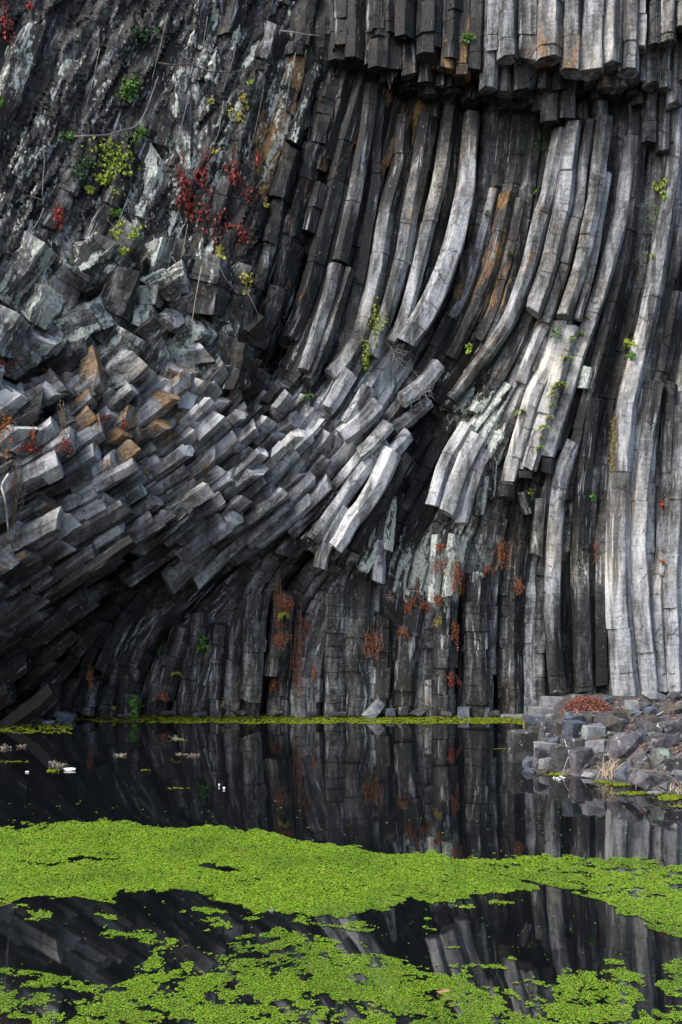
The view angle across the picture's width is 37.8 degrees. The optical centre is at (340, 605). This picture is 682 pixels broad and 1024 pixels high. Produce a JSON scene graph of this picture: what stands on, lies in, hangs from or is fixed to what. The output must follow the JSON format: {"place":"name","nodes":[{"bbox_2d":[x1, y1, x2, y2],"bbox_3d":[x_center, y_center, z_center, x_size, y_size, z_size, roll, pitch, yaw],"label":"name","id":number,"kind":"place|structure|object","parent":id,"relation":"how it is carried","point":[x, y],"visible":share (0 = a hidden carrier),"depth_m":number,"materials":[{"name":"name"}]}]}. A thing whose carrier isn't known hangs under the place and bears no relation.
{"place":"outdoors","nodes":[
{"label":"outdoors","id":0,"kind":"place"},
{"bbox_2d":[0,0,681,724],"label":"basalt cliff","id":1,"kind":"structure","parent":0,"point":[218,482],"depth_m":25.75,"materials":[{"name":"stone"}]},
{"bbox_2d":[1,474,9,537],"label":"bare root","id":2,"kind":"object","parent":1,"relation":"attached to","point":[3,482],"visible":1,"depth_m":21.93,"materials":[{"name":"wood"}]},
{"bbox_2d":[0,0,14,42],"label":"creeper","id":3,"kind":"object","parent":1,"relation":"attached to","point":[3,20],"visible":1,"depth_m":23.28,"materials":[{"name":"red plant"}]},
{"bbox_2d":[0,406,15,457],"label":"creeper","id":4,"kind":"object","parent":1,"relation":"attached to","point":[4,425],"visible":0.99,"depth_m":22.64,"materials":[{"name":"orange plant"}]},
{"bbox_2d":[0,355,20,374],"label":"creeper","id":5,"kind":"object","parent":1,"relation":"attached to","point":[5,363],"visible":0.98,"depth_m":22.98,"materials":[{"name":"red plant"}]},
{"bbox_2d":[0,457,26,536],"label":"dry grass","id":6,"kind":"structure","parent":1,"relation":"on","point":[12,484],"depth_m":22.77,"materials":[{"name":"plant"}]},
{"bbox_2d":[16,438,46,453],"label":"creeper","id":7,"kind":"object","parent":1,"relation":"attached to","point":[30,449],"visible":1,"depth_m":22.69,"materials":[{"name":"red plant"}]},
{"bbox_2d":[29,299,48,327],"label":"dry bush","id":8,"kind":"object","parent":1,"relation":"attached to","point":[40,309],"visible":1,"depth_m":22.88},
{"bbox_2d":[52,198,64,229],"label":"creeper","id":9,"kind":"object","parent":1,"relation":"attached to","point":[57,218],"visible":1,"depth_m":23.62,"materials":[{"name":"red plant"}]},
{"bbox_2d":[57,400,69,444],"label":"dry grass","id":10,"kind":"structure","parent":1,"relation":"attached to","point":[62,419],"depth_m":22.73,"materials":[{"name":"plant"}]},
{"bbox_2d":[57,428,71,456],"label":"creeper","id":11,"kind":"object","parent":1,"relation":"attached to","point":[64,440],"visible":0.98,"depth_m":22.76,"materials":[{"name":"red plant"}]},
{"bbox_2d":[58,129,78,139],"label":"creeper","id":12,"kind":"object","parent":1,"relation":"attached to","point":[66,136],"visible":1,"depth_m":23.80,"materials":[{"name":"green plant"}]},
{"bbox_2d":[67,236,74,274],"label":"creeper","id":13,"kind":"object","parent":1,"relation":"attached to","point":[69,259],"visible":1,"depth_m":23.18,"materials":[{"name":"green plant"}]},
{"bbox_2d":[68,144,99,187],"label":"creeper","id":14,"kind":"object","parent":1,"relation":"attached to","point":[84,170],"visible":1,"depth_m":23.85,"materials":[{"name":"green plant"}]},
{"bbox_2d":[86,663,94,687],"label":"dead fern","id":15,"kind":"object","parent":1,"relation":"attached to","point":[90,673],"visible":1,"depth_m":26.32,"materials":[{"name":"orange plant"}]},
{"bbox_2d":[92,166,116,185],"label":"creeper","id":16,"kind":"object","parent":1,"relation":"attached to","point":[105,178],"visible":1,"depth_m":24.06,"materials":[{"name":"yellow plant"}]},
{"bbox_2d":[81,130,140,197],"bbox_3d":[-5.566,-10.667,24.082,1.418,1.816,0.440,0,0,-13],"label":"creeper","id":17,"kind":"object","parent":1,"relation":"attached to","point":[117,157],"visible":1,"depth_m":24.10,"materials":[{"name":"yellow plant"}]},
{"bbox_2d":[74,76,158,136],"bbox_3d":[-5.412,-12.095,24.068,2.022,1.825,0.156,0,0,-20],"label":"bare branch","id":18,"kind":"object","parent":1,"relation":"attached to","point":[122,129],"visible":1,"depth_m":24.10,"materials":[{"name":"wood"}]},
{"bbox_2d":[105,216,145,239],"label":"creeper","id":19,"kind":"object","parent":1,"relation":"attached to","point":[130,234],"visible":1,"depth_m":23.36,"materials":[{"name":"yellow plant"}]},
{"bbox_2d":[114,64,142,102],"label":"creeper","id":20,"kind":"object","parent":1,"relation":"attached to","point":[129,88],"visible":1,"depth_m":24.24,"materials":[{"name":"green plant"}]},
{"bbox_2d":[127,693,144,717],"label":"creeper","id":21,"kind":"object","parent":1,"relation":"attached to","point":[135,705],"visible":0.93,"depth_m":26.42,"materials":[{"name":"green plant"}]},
{"bbox_2d":[125,123,149,144],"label":"creeper","id":22,"kind":"object","parent":1,"relation":"attached to","point":[139,131],"visible":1,"depth_m":24.34,"materials":[{"name":"green plant"}]},
{"bbox_2d":[131,21,163,44],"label":"creeper","id":23,"kind":"object","parent":1,"relation":"attached to","point":[142,36],"visible":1,"depth_m":24.34,"materials":[{"name":"green plant"}]},
{"bbox_2d":[172,148,195,222],"bbox_3d":[-3.886,-10.397,24.632,0.572,1.859,0.322,0,0,-43],"label":"creeper","id":24,"kind":"object","parent":1,"relation":"attached to","point":[185,181],"visible":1,"depth_m":24.60,"materials":[{"name":"red plant"}]},
{"bbox_2d":[195,632,208,655],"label":"creeper","id":25,"kind":"object","parent":1,"relation":"attached to","point":[205,645],"visible":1,"depth_m":26.64,"materials":[{"name":"green plant"}]},
{"bbox_2d":[193,139,213,220],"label":"creeper","id":26,"kind":"object","parent":1,"relation":"attached to","point":[202,170],"visible":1,"depth_m":24.78,"materials":[{"name":"red plant"}]},
{"bbox_2d":[158,62,269,72],"bbox_3d":[-3.148,-13.460,24.780,2.801,0.440,0.109,0,0,-16],"label":"bare root","id":27,"kind":"object","parent":1,"relation":"attached to","point":[207,70],"visible":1,"depth_m":24.68,"materials":[{"name":"wood"}]},
{"bbox_2d":[195,193,234,243],"bbox_3d":[-3.192,-9.660,24.874,1.102,1.313,0.276,0,0,-24],"label":"creeper","id":28,"kind":"object","parent":1,"relation":"attached to","point":[208,218],"visible":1,"depth_m":24.86,"materials":[{"name":"red plant"}]},
{"bbox_2d":[214,243,227,260],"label":"creeper","id":29,"kind":"object","parent":1,"relation":"attached to","point":[218,249],"visible":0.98,"depth_m":24.89,"materials":[{"name":"yellow plant"}]},
{"bbox_2d":[217,206,251,247],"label":"creeper","id":30,"kind":"object","parent":1,"relation":"attached to","point":[242,235],"visible":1,"depth_m":25.11,"materials":[{"name":"red plant"}]},
{"bbox_2d":[228,90,249,122],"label":"creeper","id":31,"kind":"object","parent":1,"relation":"attached to","point":[238,114],"visible":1,"depth_m":25.04,"materials":[{"name":"yellow plant"}]},
{"bbox_2d":[222,143,257,202],"bbox_3d":[-2.539,-10.935,25.092,0.938,1.535,0.237,0,0,-34],"label":"creeper","id":32,"kind":"object","parent":1,"relation":"attached to","point":[234,175],"visible":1,"depth_m":25.02,"materials":[{"name":"red plant"}]},
{"bbox_2d":[238,268,254,294],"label":"creeper","id":33,"kind":"object","parent":1,"relation":"on","point":[247,278],"visible":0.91,"depth_m":24.97,"materials":[{"name":"yellow plant"}]},
{"bbox_2d":[273,571,284,649],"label":"dead fern","id":34,"kind":"object","parent":1,"relation":"attached to","point":[275,607],"visible":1,"depth_m":26.25,"materials":[{"name":"orange plant"}]},
{"bbox_2d":[273,631,290,648],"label":"dead fern","id":35,"kind":"object","parent":1,"relation":"attached to","point":[280,642],"visible":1,"depth_m":26.21,"materials":[{"name":"orange plant"}]},
{"bbox_2d":[278,593,294,613],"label":"dead fern","id":36,"kind":"object","parent":1,"relation":"attached to","point":[285,601],"visible":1,"depth_m":26.16,"materials":[{"name":"orange plant"}]},
{"bbox_2d":[289,596,305,715],"bbox_3d":[-1.155,1.359,26.544,0.442,3.228,0.552,0,0,0],"label":"dead fern","id":37,"kind":"object","parent":1,"relation":"attached to","point":[299,658],"visible":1,"depth_m":26.59,"materials":[{"name":"orange plant"}]},
{"bbox_2d":[300,618,311,645],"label":"dead fern","id":38,"kind":"object","parent":1,"relation":"attached to","point":[306,626],"visible":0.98,"depth_m":26.77,"materials":[{"name":"orange plant"}]},
{"bbox_2d":[361,329,372,378],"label":"creeper","id":39,"kind":"object","parent":1,"relation":"attached to","point":[365,352],"visible":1,"depth_m":25.57,"materials":[{"name":"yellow plant"}]},
{"bbox_2d":[362,622,383,659],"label":"dead fern","id":40,"kind":"object","parent":1,"relation":"attached to","point":[371,636],"visible":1,"depth_m":26.47,"materials":[{"name":"orange plant"}]},
{"bbox_2d":[367,290,388,356],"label":"creeper","id":41,"kind":"object","parent":1,"relation":"attached to","point":[374,317],"visible":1,"depth_m":25.65,"materials":[{"name":"green plant"}]},
{"bbox_2d":[385,708,395,716],"bbox_3d":[1.334,2.878,26.650,0.290,0.217,0.235,0,-3,8],"label":"column stub","id":42,"kind":"object","parent":1,"relation":"attached to","point":[390,711],"depth_m":26.54,"materials":[{"name":"grey stone"}]},
{"bbox_2d":[372,327,416,378],"bbox_3d":[1.403,-6.481,25.852,1.315,1.597,0.689,0,0,0],"label":"dry bush","id":43,"kind":"object","parent":1,"relation":"on","point":[393,354],"visible":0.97,"depth_m":25.88,"materials":[{"name":"plant"}]},
{"bbox_2d":[398,707,408,715],"bbox_3d":[1.665,2.836,26.625,0.254,0.218,0.185,0,2,-24],"label":"column stub","id":44,"kind":"object","parent":1,"relation":"attached to","point":[402,711],"depth_m":26.56,"materials":[{"name":"stone"}]},
{"bbox_2d":[402,597,415,617],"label":"dead fern","id":45,"kind":"object","parent":1,"relation":"attached to","point":[409,605],"visible":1,"depth_m":26.46,"materials":[{"name":"orange plant"}]},
{"bbox_2d":[408,709,427,715],"bbox_3d":[2.074,2.891,26.703,0.556,0.219,0.399,-8,7,7],"label":"column stub","id":46,"kind":"object","parent":1,"relation":"attached to","point":[417,712],"depth_m":26.56,"materials":[{"name":"stone"}]},
{"bbox_2d":[400,359,440,412],"bbox_3d":[2.067,-5.636,25.637,1.321,1.488,0.550,0,0,0],"label":"dry bush","id":47,"kind":"object","parent":1,"relation":"attached to","point":[419,393],"visible":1,"depth_m":25.75,"materials":[{"name":"plant"}]},
{"bbox_2d":[431,593,443,606],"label":"dead fern","id":48,"kind":"object","parent":1,"relation":"attached to","point":[438,602],"visible":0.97,"depth_m":25.97,"materials":[{"name":"orange plant"}]},
{"bbox_2d":[434,555,448,574],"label":"dead fern","id":49,"kind":"object","parent":1,"relation":"attached to","point":[446,561],"visible":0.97,"depth_m":25.92,"materials":[{"name":"orange plant"}]},
{"bbox_2d":[451,618,458,650],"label":"dead fern","id":50,"kind":"object","parent":1,"relation":"attached to","point":[456,632],"visible":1,"depth_m":26.52,"materials":[{"name":"orange plant"}]},
{"bbox_2d":[449,556,465,599],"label":"dead fern","id":51,"kind":"object","parent":1,"relation":"attached to","point":[457,576],"visible":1,"depth_m":25.96,"materials":[{"name":"orange plant"}]},
{"bbox_2d":[457,707,470,717],"bbox_3d":[3.292,2.870,26.664,0.353,0.283,0.272,1,1,17],"label":"column stub","id":52,"kind":"object","parent":1,"relation":"attached to","point":[464,712],"depth_m":26.54,"materials":[{"name":"grey stone"}]},
{"bbox_2d":[461,31,475,45],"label":"creeper","id":53,"kind":"object","parent":1,"relation":"attached to","point":[466,35],"visible":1,"depth_m":25.00,"materials":[{"name":"green plant"}]},
{"bbox_2d":[494,536,512,569],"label":"dead fern","id":54,"kind":"object","parent":1,"relation":"attached to","point":[505,552],"visible":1,"depth_m":26.54,"materials":[{"name":"orange plant"}]},
{"bbox_2d":[513,575,524,594],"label":"dead fern","id":55,"kind":"object","parent":1,"relation":"attached to","point":[519,584],"visible":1,"depth_m":26.46,"materials":[{"name":"orange plant"}]},
{"bbox_2d":[520,131,549,153],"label":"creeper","id":56,"kind":"object","parent":1,"relation":"attached to","point":[526,144],"visible":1,"depth_m":26.11,"materials":[{"name":"green plant"}]},
{"bbox_2d":[607,411,619,489],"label":"hanging plant","id":57,"kind":"object","parent":1,"relation":"hanging from","point":[612,441],"visible":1,"depth_m":25.93,"materials":[{"name":"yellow plant"}]},
{"bbox_2d":[623,335,638,347],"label":"creeper","id":58,"kind":"object","parent":1,"relation":"attached to","point":[628,342],"visible":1,"depth_m":26.20,"materials":[{"name":"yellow plant"}]},
{"bbox_2d":[630,241,647,272],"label":"shrub","id":59,"kind":"object","parent":1,"relation":"on","point":[635,256],"visible":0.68,"depth_m":26.38,"materials":[{"name":"green plant"}]},
{"bbox_2d":[637,196,669,229],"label":"shrub","id":60,"kind":"object","parent":1,"relation":"on","point":[656,208],"visible":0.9,"depth_m":26.12,"materials":[{"name":"green plant"}]},
{"bbox_2d":[652,178,667,198],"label":"creeper","id":61,"kind":"object","parent":1,"relation":"attached to","point":[664,195],"visible":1,"depth_m":25.97,"materials":[{"name":"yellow plant"}]},
{"bbox_2d":[0,712,681,1023],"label":"pond water","id":62,"kind":"structure","parent":0,"point":[450,779],"depth_m":12.06,"materials":[{"name":"black liquid"}]},
{"bbox_2d":[55,717,70,722],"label":"rock","id":63,"kind":"object","parent":62,"relation":"in","point":[62,720],"visible":1,"depth_m":25.35,"materials":[{"name":"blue stone"}]},
{"bbox_2d":[52,711,76,720],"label":"rock","id":64,"kind":"object","parent":62,"relation":"in","point":[69,715],"visible":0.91,"depth_m":25.75,"materials":[{"name":"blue stone"}]},
{"bbox_2d":[0,800,681,1023],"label":"duckweed","id":65,"kind":"object","parent":62,"relation":"on","point":[276,860],"visible":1,"depth_m":10.36,"materials":[{"name":"green plant"}]},
{"bbox_2d":[0,713,681,807],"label":"pond algae","id":66,"kind":"object","parent":62,"relation":"on","point":[490,719],"visible":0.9,"depth_m":25.57,"materials":[{"name":"plant"}]},
{"bbox_2d":[361,698,384,717],"bbox_3d":[0.884,2.788,26.607,0.698,0.262,0.441,-44,11,-12],"label":"rock","id":67,"kind":"object","parent":62,"relation":"in","point":[374,709],"visible":0.85,"depth_m":26.42,"materials":[{"name":"stone"}]},
{"bbox_2d":[499,714,522,717],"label":"rock","id":68,"kind":"object","parent":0,"point":[511,715],"visible":0.7,"depth_m":26.48,"materials":[{"name":"stone"}]},
{"bbox_2d":[522,693,681,794],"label":"bank","id":69,"kind":"structure","parent":0,"point":[603,716],"depth_m":20.45,"materials":[{"name":"stone"}]},
{"bbox_2d":[507,729,534,762],"bbox_3d":[3.466,2.760,19.077,0.466,0.724,0.382,0,2,-6],"label":"rock","id":70,"kind":"object","parent":69,"relation":"on","point":[520,745],"visible":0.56,"depth_m":18.91,"materials":[{"name":"stone"}]},
{"bbox_2d":[522,756,532,767],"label":"rock","id":71,"kind":"object","parent":69,"relation":"on","point":[527,762],"visible":0.77,"depth_m":18.27,"materials":[{"name":"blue stone"}]},
{"bbox_2d":[522,715,544,723],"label":"rock","id":72,"kind":"object","parent":69,"relation":"on","point":[529,719],"visible":0.49,"depth_m":25.22,"materials":[{"name":"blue stone"}]},
{"bbox_2d":[527,706,553,715],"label":"rock","id":73,"kind":"object","parent":69,"relation":"on","point":[537,711],"visible":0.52,"depth_m":25.38,"materials":[{"name":"stone"}]},
{"bbox_2d":[532,747,549,767],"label":"rock","id":74,"kind":"object","parent":69,"relation":"on","point":[539,753],"visible":0.68,"depth_m":18.08,"materials":[{"name":"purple stone"}]},
{"bbox_2d":[537,757,548,768],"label":"rubble stone","id":75,"kind":"object","parent":69,"relation":"on","point":[543,763],"visible":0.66,"depth_m":17.96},
{"bbox_2d":[534,741,557,749],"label":"rubble stone","id":76,"kind":"object","parent":69,"relation":"on","point":[543,744],"visible":0.38,"depth_m":18.26,"materials":[{"name":"stone"}]},
{"bbox_2d":[540,720,560,734],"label":"rubble stone","id":77,"kind":"object","parent":69,"relation":"on","point":[548,727],"visible":0.59,"depth_m":20.07,"materials":[{"name":"stone"}]},
{"bbox_2d":[539,696,565,706],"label":"rock","id":78,"kind":"object","parent":69,"relation":"on","point":[549,701],"visible":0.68,"depth_m":25.68,"materials":[{"name":"stone"}]},
{"bbox_2d":[548,745,570,772],"bbox_3d":[3.931,2.782,17.864,0.373,0.514,0.257,4,2,17],"label":"rock","id":79,"kind":"object","parent":69,"relation":"on","point":[558,755],"visible":0.72,"depth_m":17.75,"materials":[{"name":"stone"}]},
{"bbox_2d":[563,711,583,721],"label":"rock","id":80,"kind":"object","parent":69,"relation":"on","point":[569,716],"visible":0.77,"depth_m":20.12,"materials":[{"name":"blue stone"}]},
{"bbox_2d":[562,719,587,741],"bbox_3d":[4.309,2.322,18.333,0.400,0.388,0.316,3,1,-29],"label":"rock","id":81,"kind":"object","parent":69,"relation":"on","point":[571,729],"visible":0.73,"depth_m":18.20,"materials":[{"name":"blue stone"}]},
{"bbox_2d":[570,738,589,748],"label":"rock","id":82,"kind":"object","parent":69,"relation":"on","point":[577,742],"visible":0.45,"depth_m":17.91,"materials":[{"name":"stone"}]},
{"bbox_2d":[568,747,592,774],"bbox_3d":[4.258,2.770,17.665,0.380,0.465,0.308,-5,1,-14],"label":"rock","id":83,"kind":"object","parent":69,"relation":"on","point":[580,758],"visible":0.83,"depth_m":17.53,"materials":[{"name":"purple stone"}]},
{"bbox_2d":[560,695,611,714],"bbox_3d":[5.656,2.324,22.954,1.200,0.511,0.971,0,0,0],"label":"leaf pile","id":84,"kind":"object","parent":69,"relation":"on","point":[579,702],"visible":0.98,"depth_m":22.75,"materials":[{"name":"plant"}]},
{"bbox_2d":[582,714,594,722],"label":"rock","id":85,"kind":"object","parent":69,"relation":"on","point":[588,718],"visible":0.61,"depth_m":20.23,"materials":[{"name":"stone"}]},
{"bbox_2d":[581,725,605,739],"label":"rock","id":86,"kind":"object","parent":69,"relation":"on","point":[588,731],"visible":0.84,"depth_m":18.01,"materials":[{"name":"stone"}]},
{"bbox_2d":[585,739,605,755],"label":"rubble stone","id":87,"kind":"object","parent":69,"relation":"on","point":[597,745],"visible":0.55,"depth_m":17.64,"materials":[{"name":"stone"}]},
{"bbox_2d":[589,752,608,767],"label":"rock","id":88,"kind":"object","parent":69,"relation":"on","point":[597,756],"visible":0.88,"depth_m":17.32,"materials":[{"name":"stone"}]},
{"bbox_2d":[593,756,622,779],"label":"grass tuft","id":89,"kind":"object","parent":69,"relation":"on","point":[608,772],"visible":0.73,"depth_m":17.00,"materials":[{"name":"plant"}]},
{"bbox_2d":[604,715,624,731],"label":"rock","id":90,"kind":"object","parent":69,"relation":"on","point":[613,723],"visible":0.82,"depth_m":18.83,"materials":[{"name":"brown stone"}]},
{"bbox_2d":[554,693,681,754],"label":"leaf litter","id":91,"kind":"object","parent":69,"relation":"on","point":[632,720],"visible":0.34,"depth_m":22.09,"materials":[{"name":"plant"}]},
{"bbox_2d":[613,710,628,721],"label":"rubble stone","id":92,"kind":"object","parent":69,"relation":"on","point":[622,714],"visible":0.57,"depth_m":20.23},
{"bbox_2d":[613,764,631,781],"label":"rock","id":93,"kind":"object","parent":69,"relation":"on","point":[622,772],"visible":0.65,"depth_m":16.69,"materials":[{"name":"grey stone"}]},
{"bbox_2d":[603,732,644,759],"bbox_3d":[4.957,2.479,17.426,0.721,0.499,0.647,-15,4,-17],"label":"rock","id":94,"kind":"object","parent":69,"relation":"on","point":[622,744],"visible":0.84,"depth_m":17.19,"materials":[{"name":"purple stone"}]},
{"bbox_2d":[624,700,639,710],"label":"rubble stone","id":95,"kind":"object","parent":69,"relation":"on","point":[632,704],"visible":0.67,"depth_m":22.60,"materials":[{"name":"stone"}]},
{"bbox_2d":[628,769,663,788],"bbox_3d":[5.138,2.893,16.417,0.750,0.339,0.518,2,-4,-9],"label":"rock","id":96,"kind":"object","parent":69,"relation":"on","point":[643,779],"visible":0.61,"depth_m":16.22,"materials":[{"name":"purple stone"}]},
{"bbox_2d":[643,722,655,731],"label":"rubble stone","id":97,"kind":"object","parent":69,"relation":"on","point":[648,726],"visible":0.57,"depth_m":18.76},
{"bbox_2d":[644,706,657,714],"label":"rock","id":98,"kind":"object","parent":69,"relation":"on","point":[650,710],"visible":0.91,"depth_m":21.72,"materials":[{"name":"grey stone"}]},
{"bbox_2d":[643,714,659,722],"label":"rubble stone","id":99,"kind":"object","parent":69,"relation":"on","point":[654,719],"visible":0.63,"depth_m":19.80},
{"bbox_2d":[641,690,666,702],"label":"rock","id":100,"kind":"object","parent":69,"relation":"on","point":[652,696],"visible":0.98,"depth_m":24.57,"materials":[{"name":"stone"}]},
{"bbox_2d":[655,722,663,733],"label":"rock","id":101,"kind":"object","parent":69,"relation":"on","point":[659,726],"visible":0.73,"depth_m":18.58,"materials":[{"name":"stone"}]},
{"bbox_2d":[645,733,676,748],"bbox_3d":[5.481,2.360,16.987,0.480,0.318,0.435,-18,0,-11],"label":"rock","id":102,"kind":"object","parent":69,"relation":"on","point":[665,740],"visible":0.81,"depth_m":16.81,"materials":[{"name":"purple stone"}]},
{"bbox_2d":[650,747,671,765],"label":"rock","id":103,"kind":"object","parent":69,"relation":"on","point":[657,757],"visible":0.72,"depth_m":16.58,"materials":[{"name":"stone"}]},
{"bbox_2d":[658,704,681,713],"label":"rock","id":104,"kind":"object","parent":69,"relation":"on","point":[674,708],"visible":0.83,"depth_m":22.16,"materials":[{"name":"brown stone"}]},
{"bbox_2d":[660,718,681,733],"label":"rubble stone","id":105,"kind":"object","parent":69,"relation":"on","point":[673,726],"visible":0.83,"depth_m":18.51,"materials":[{"name":"stone"}]},
{"bbox_2d":[663,756,681,771],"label":"rock","id":106,"kind":"object","parent":69,"relation":"on","point":[672,763],"visible":0.75,"depth_m":16.14,"materials":[{"name":"stone"}]},
{"bbox_2d":[667,691,681,700],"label":"rock","id":107,"kind":"object","parent":69,"relation":"on","point":[674,695],"visible":0.88,"depth_m":24.58,"materials":[{"name":"stone"}]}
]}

